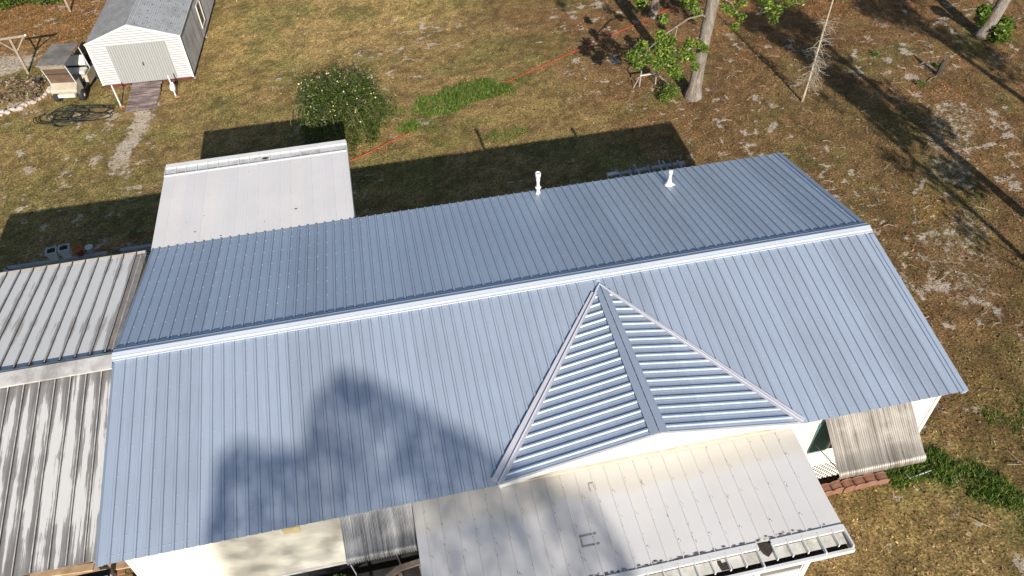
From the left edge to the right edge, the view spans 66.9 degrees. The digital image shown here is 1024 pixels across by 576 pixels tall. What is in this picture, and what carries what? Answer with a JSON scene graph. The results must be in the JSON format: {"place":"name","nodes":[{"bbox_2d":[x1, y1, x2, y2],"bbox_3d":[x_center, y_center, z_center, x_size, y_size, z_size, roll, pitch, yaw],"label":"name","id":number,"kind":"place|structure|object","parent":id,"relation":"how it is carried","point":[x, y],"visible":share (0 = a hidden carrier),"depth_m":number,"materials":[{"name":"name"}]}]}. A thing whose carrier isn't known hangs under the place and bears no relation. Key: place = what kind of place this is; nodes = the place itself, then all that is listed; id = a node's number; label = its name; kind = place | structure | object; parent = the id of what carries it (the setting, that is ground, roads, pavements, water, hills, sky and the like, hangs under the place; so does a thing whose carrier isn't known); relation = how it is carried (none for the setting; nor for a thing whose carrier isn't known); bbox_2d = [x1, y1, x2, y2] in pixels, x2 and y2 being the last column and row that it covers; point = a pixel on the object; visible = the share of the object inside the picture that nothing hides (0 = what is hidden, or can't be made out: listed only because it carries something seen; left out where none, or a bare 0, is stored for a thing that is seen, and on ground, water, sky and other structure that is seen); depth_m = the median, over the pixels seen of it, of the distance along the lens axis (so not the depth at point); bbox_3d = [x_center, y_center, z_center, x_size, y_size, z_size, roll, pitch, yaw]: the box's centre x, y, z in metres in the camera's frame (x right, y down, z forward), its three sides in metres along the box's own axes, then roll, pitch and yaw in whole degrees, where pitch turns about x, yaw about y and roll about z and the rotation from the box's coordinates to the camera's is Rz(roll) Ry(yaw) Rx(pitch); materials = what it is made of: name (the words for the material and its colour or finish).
{"place":"outdoors","nodes":[
{"label":"outdoors","id":0,"kind":"place"},
{"bbox_2d":[0,0,1023,575],"bbox_3d":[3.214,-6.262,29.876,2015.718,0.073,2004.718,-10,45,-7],"label":"ground","id":1,"kind":"structure","parent":0,"point":[486,18],"depth_m":29.70,"materials":[{"name":"brown plant"}]},
{"bbox_2d":[0,34,28,73],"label":"clothesline post","id":2,"kind":"object","parent":1,"relation":"on","point":[9,38],"visible":1,"depth_m":33.10,"materials":[{"name":"brown wood"}]},
{"bbox_2d":[16,105,24,110],"bbox_3d":[-20.252,-7.430,31.917,0.277,0.230,0.363,4,45,6],"label":"border rock","id":3,"kind":"object","parent":1,"relation":"on","point":[20,107],"visible":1,"depth_m":31.84,"materials":[{"name":"beige stone"}]},
{"bbox_2d":[0,73,47,104],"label":"bed debris","id":4,"kind":"object","parent":1,"relation":"on","point":[33,95],"visible":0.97,"depth_m":32.78,"materials":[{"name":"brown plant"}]},
{"bbox_2d":[0,0,63,10],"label":"weeds","id":5,"kind":"object","parent":1,"relation":"on","point":[5,3],"visible":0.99,"depth_m":38.77,"materials":[{"name":"green plant"}]},
{"bbox_2d":[33,78,41,85],"bbox_3d":[-20.254,-8.780,33.122,0.300,0.300,0.300,-10,45,-7],"label":"plant pot","id":6,"kind":"object","parent":1,"relation":"on","point":[36,80],"visible":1,"depth_m":33.06,"materials":[{"name":"rubber"}]},
{"bbox_2d":[6,251,107,270],"bbox_3d":[-13.847,-0.461,23.951,2.900,1.100,0.140,-10,45,-7],"label":"deck railing","id":7,"kind":"object","parent":1,"relation":"on","point":[49,262],"visible":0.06,"depth_m":23.56,"materials":[{"name":"grey wood"}]},
{"bbox_2d":[45,246,59,261],"bbox_3d":[-13.914,-1.032,23.484,0.300,0.370,0.300,-14,46,-12],"label":"planter box","id":8,"kind":"object","parent":7,"relation":"on","point":[52,254],"visible":1,"depth_m":23.41,"materials":[{"name":"concrete"}]},
{"bbox_2d":[58,243,71,258],"bbox_3d":[-13.582,-1.124,23.563,0.300,0.370,0.300,-14,46,-12],"label":"planter box","id":9,"kind":"object","parent":7,"relation":"on","point":[64,251],"visible":1,"depth_m":23.50,"materials":[{"name":"concrete"}]},
{"bbox_2d":[72,245,83,256],"bbox_3d":[-13.198,-1.114,23.616,0.300,0.260,0.300,-10,45,-7],"label":"clay pot","id":10,"kind":"object","parent":7,"relation":"on","point":[78,250],"visible":1,"depth_m":23.58,"materials":[{"name":"ceramic"}]},
{"bbox_2d":[85,244,93,253],"bbox_3d":[-12.915,-1.183,23.703,0.230,0.220,0.230,-10,45,-7],"label":"paint pot","id":11,"kind":"object","parent":7,"relation":"on","point":[89,248],"visible":1,"depth_m":23.68,"materials":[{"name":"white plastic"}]},
{"bbox_2d":[35,43,98,101],"bbox_3d":[-18.404,-9.142,32.317,1.260,1.855,2.728,-3,45,-1],"label":"golf cart","id":12,"kind":"object","parent":1,"relation":"on","point":[66,73],"visible":0.91,"depth_m":31.73,"materials":[{"name":"plastic"}]},
{"bbox_2d":[0,250,145,575],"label":"carport","id":13,"kind":"object","parent":1,"relation":"on","point":[61,326],"visible":0.94,"depth_m":16.19,"materials":[{"name":"paint"}]},
{"bbox_2d":[33,105,113,126],"bbox_3d":[-17.713,-6.983,31.288,3.120,0.146,1.554,-10,45,-7],"label":"hose coil","id":14,"kind":"object","parent":1,"relation":"on","point":[71,112],"visible":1,"depth_m":31.29,"materials":[{"name":"black rubber"}]},
{"bbox_2d":[30,561,136,575],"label":"lumber rack","id":15,"kind":"object","parent":1,"relation":"on","point":[119,568],"visible":0.42,"depth_m":15.02,"materials":[{"name":"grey wood"}]},
{"bbox_2d":[111,85,124,107],"bbox_3d":[-16.022,-7.795,31.504,0.200,1.051,0.120,-10,45,-7],"label":"prop pole","id":16,"kind":"object","parent":1,"relation":"on","point":[120,106],"visible":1,"depth_m":31.58,"materials":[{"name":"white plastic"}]},
{"bbox_2d":[120,243,151,261],"bbox_3d":[-11.066,-0.954,24.334,2.000,1.100,0.140,-10,45,-7],"label":"deck railing","id":17,"kind":"object","parent":1,"relation":"on","point":[146,247],"visible":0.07,"depth_m":23.90,"materials":[{"name":"grey wood"}]},
{"bbox_2d":[125,80,162,112],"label":"wooden ramp","id":18,"kind":"structure","parent":1,"relation":"on","point":[145,95],"depth_m":32.20,"materials":[{"name":"brown wood"}]},
{"bbox_2d":[84,0,214,87],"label":"storage shed","id":19,"kind":"structure","parent":1,"relation":"on","point":[129,42],"depth_m":32.27,"materials":[{"name":"white plastic"}]},
{"bbox_2d":[105,41,177,83],"bbox_3d":[-15.362,-9.365,32.211,2.340,1.700,0.038,-7,45,-5],"label":"door","id":20,"kind":"structure","parent":19,"relation":"in","point":[149,61],"depth_m":32.20,"materials":[{"name":"white metal"}]},
{"bbox_2d":[195,0,205,28],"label":"window","id":21,"kind":"structure","parent":19,"relation":"in","point":[198,6],"depth_m":35.34,"materials":[{"name":"white glass"}]},
{"bbox_2d":[169,82,175,90],"bbox_3d":[-14.277,-8.473,32.545,0.280,0.388,0.240,-10,45,-7],"label":"plastic jug","id":22,"kind":"object","parent":1,"relation":"on","point":[174,86],"visible":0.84,"depth_m":32.49,"materials":[{"name":"white plastic"}]},
{"bbox_2d":[167,75,179,97],"bbox_3d":[-13.943,-8.298,31.927,0.200,1.051,0.120,-10,45,-7],"label":"prop pole","id":23,"kind":"object","parent":1,"relation":"on","point":[176,96],"visible":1,"depth_m":31.98,"materials":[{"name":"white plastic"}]},
{"bbox_2d":[151,139,356,249],"bbox_3d":[-7.273,-1.565,23.246,5.377,3.288,4.150,-10,45,-7],"label":"patio room","id":24,"kind":"object","parent":1,"relation":"on","point":[245,194],"visible":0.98,"depth_m":22.07,"materials":[{"name":"white painted metal"}]},
{"bbox_2d":[285,64,401,156],"bbox_3d":[-6.363,-6.920,29.052,4.381,2.674,4.859,-10,45,-7],"label":"flowering shrub","id":25,"kind":"object","parent":1,"relation":"on","point":[341,94],"visible":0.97,"depth_m":28.84,"materials":[{"name":"green plant"}]},
{"bbox_2d":[351,559,421,575],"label":"entry steps","id":26,"kind":"structure","parent":1,"relation":"on","point":[412,568],"depth_m":16.79,"materials":[{"name":"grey wood"}]},
{"bbox_2d":[95,3,678,252],"bbox_3d":[-1.448,-7.706,31.512,30.433,0.148,1.064,-30,51,-25],"label":"red cord","id":27,"kind":"object","parent":1,"relation":"on","point":[410,132],"visible":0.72,"depth_m":32.54,"materials":[{"name":"fabric"}]},
{"bbox_2d":[0,0,1023,575],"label":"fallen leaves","id":28,"kind":"object","parent":1,"relation":"on","point":[646,120],"depth_m":31.76,"materials":[{"name":"brown plant"}]},
{"bbox_2d":[95,152,967,575],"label":"mobile home","id":29,"kind":"object","parent":1,"relation":"on","point":[333,398],"visible":1,"depth_m":16.79,"materials":[{"name":"blue metal"}]},
{"bbox_2d":[826,441,831,449],"bbox_3d":[7.679,3.155,17.184,1.220,1.120,0.034,-10,45,-7],"label":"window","id":30,"kind":"structure","parent":29,"relation":"in","point":[829,446],"depth_m":17.41,"materials":[{"name":"white glass"}]},
{"bbox_2d":[412,428,855,575],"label":"screened porch","id":31,"kind":"object","parent":1,"relation":"on","point":[757,505],"visible":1,"depth_m":14.79,"materials":[{"name":"white metal"}]},
{"bbox_2d":[757,564,802,575],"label":"window","id":32,"kind":"structure","parent":31,"relation":"in","point":[798,567],"depth_m":15.05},
{"bbox_2d":[606,158,684,177],"bbox_3d":[4.545,-3.558,26.305,2.760,1.135,0.871,-11,45,-8],"label":"timber rack","id":33,"kind":"object","parent":1,"relation":"on","point":[630,171],"visible":0.46,"depth_m":26.00,"materials":[{"name":"grey wood"}]},
{"bbox_2d":[633,69,667,87],"bbox_3d":[5.691,-8.524,31.609,1.548,0.822,0.144,-8,45,-6],"label":"sawhorse","id":34,"kind":"object","parent":1,"relation":"on","point":[641,74],"visible":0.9,"depth_m":31.54,"materials":[{"name":"wood"}]},
{"bbox_2d":[636,0,692,18],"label":"oak tree","id":35,"kind":"object","parent":1,"relation":"on","point":[653,12],"visible":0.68,"depth_m":35.77,"materials":[{"name":"green plant"}]},
{"bbox_2d":[658,81,681,102],"bbox_3d":[6.224,-7.803,30.972,0.824,0.633,1.140,33,55,30],"label":"shrub","id":36,"kind":"object","parent":1,"relation":"on","point":[668,93],"visible":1,"depth_m":30.89,"materials":[{"name":"green plant"}]},
{"bbox_2d":[625,0,805,101],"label":"oak tree","id":37,"kind":"object","parent":1,"relation":"on","point":[693,92],"visible":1,"depth_m":28.84,"materials":[{"name":"green plant"}]},
{"bbox_2d":[799,0,839,101],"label":"bare sapling","id":38,"kind":"object","parent":1,"relation":"on","point":[811,73],"visible":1,"depth_m":29.39,"materials":[{"name":"grey plant"}]},
{"bbox_2d":[821,483,833,495],"bbox_3d":[7.442,4.831,18.431,0.300,0.330,0.200,-12,46,-9],"label":"edging block","id":39,"kind":"object","parent":1,"relation":"on","point":[827,489],"depth_m":18.34,"materials":[{"name":"brick"}]},
{"bbox_2d":[829,480,843,494],"bbox_3d":[7.722,4.771,18.481,0.300,0.330,0.200,-12,46,-10],"label":"edging block","id":40,"kind":"object","parent":1,"relation":"on","point":[837,487],"depth_m":18.39,"materials":[{"name":"brick"}]},
{"bbox_2d":[840,478,855,492],"bbox_3d":[8.009,4.733,18.507,0.300,0.330,0.200,-12,46,-10],"label":"edging block","id":41,"kind":"object","parent":1,"relation":"on","point":[848,485],"depth_m":18.42,"materials":[{"name":"brick"}]},
{"bbox_2d":[851,476,866,490],"bbox_3d":[8.292,4.684,18.546,0.304,0.330,0.206,-10,45,-7],"label":"edging block","id":42,"kind":"object","parent":1,"relation":"on","point":[859,482],"depth_m":18.46,"materials":[{"name":"ceramic"}]},
{"bbox_2d":[863,473,877,487],"bbox_3d":[8.573,4.627,18.591,0.306,0.330,0.209,-10,45,-7],"label":"edging block","id":43,"kind":"object","parent":1,"relation":"on","point":[870,479],"depth_m":18.50,"materials":[{"name":"ceramic"}]},
{"bbox_2d":[870,50,879,56],"bbox_3d":[15.476,-9.990,33.016,0.387,0.281,0.456,27,52,26],"label":"weed tuft","id":44,"kind":"object","parent":1,"relation":"on","point":[875,54],"visible":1,"depth_m":32.97,"materials":[{"name":"green plant"}]},
{"bbox_2d":[874,472,889,485],"bbox_3d":[8.860,4.592,18.615,0.300,0.330,0.200,-7,45,-5],"label":"edging block","id":45,"kind":"object","parent":1,"relation":"on","point":[881,478],"depth_m":18.53,"materials":[{"name":"ceramic"}]},
{"bbox_2d":[916,79,925,86],"bbox_3d":[16.491,-8.282,31.265,0.410,0.262,0.420,30,53,28],"label":"weed tuft","id":46,"kind":"object","parent":1,"relation":"on","point":[920,83],"visible":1,"depth_m":31.24,"materials":[{"name":"green plant"}]},
{"bbox_2d":[926,52,946,82],"bbox_3d":[17.165,-8.891,31.297,1.055,1.063,0.252,-33,53,-27],"label":"tree stump","id":47,"kind":"object","parent":1,"relation":"on","point":[940,69],"visible":1,"depth_m":31.54,"materials":[{"name":"grey wood"}]},
{"bbox_2d":[973,0,1016,43],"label":"oak tree","id":48,"kind":"object","parent":1,"relation":"on","point":[993,27],"visible":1,"depth_m":33.39,"materials":[{"name":"green plant"}]},
{"bbox_2d":[360,76,1023,535],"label":"green grass","id":49,"kind":"structure","parent":0,"point":[480,88],"depth_m":18.99,"materials":[{"name":"green plant"}]}
]}

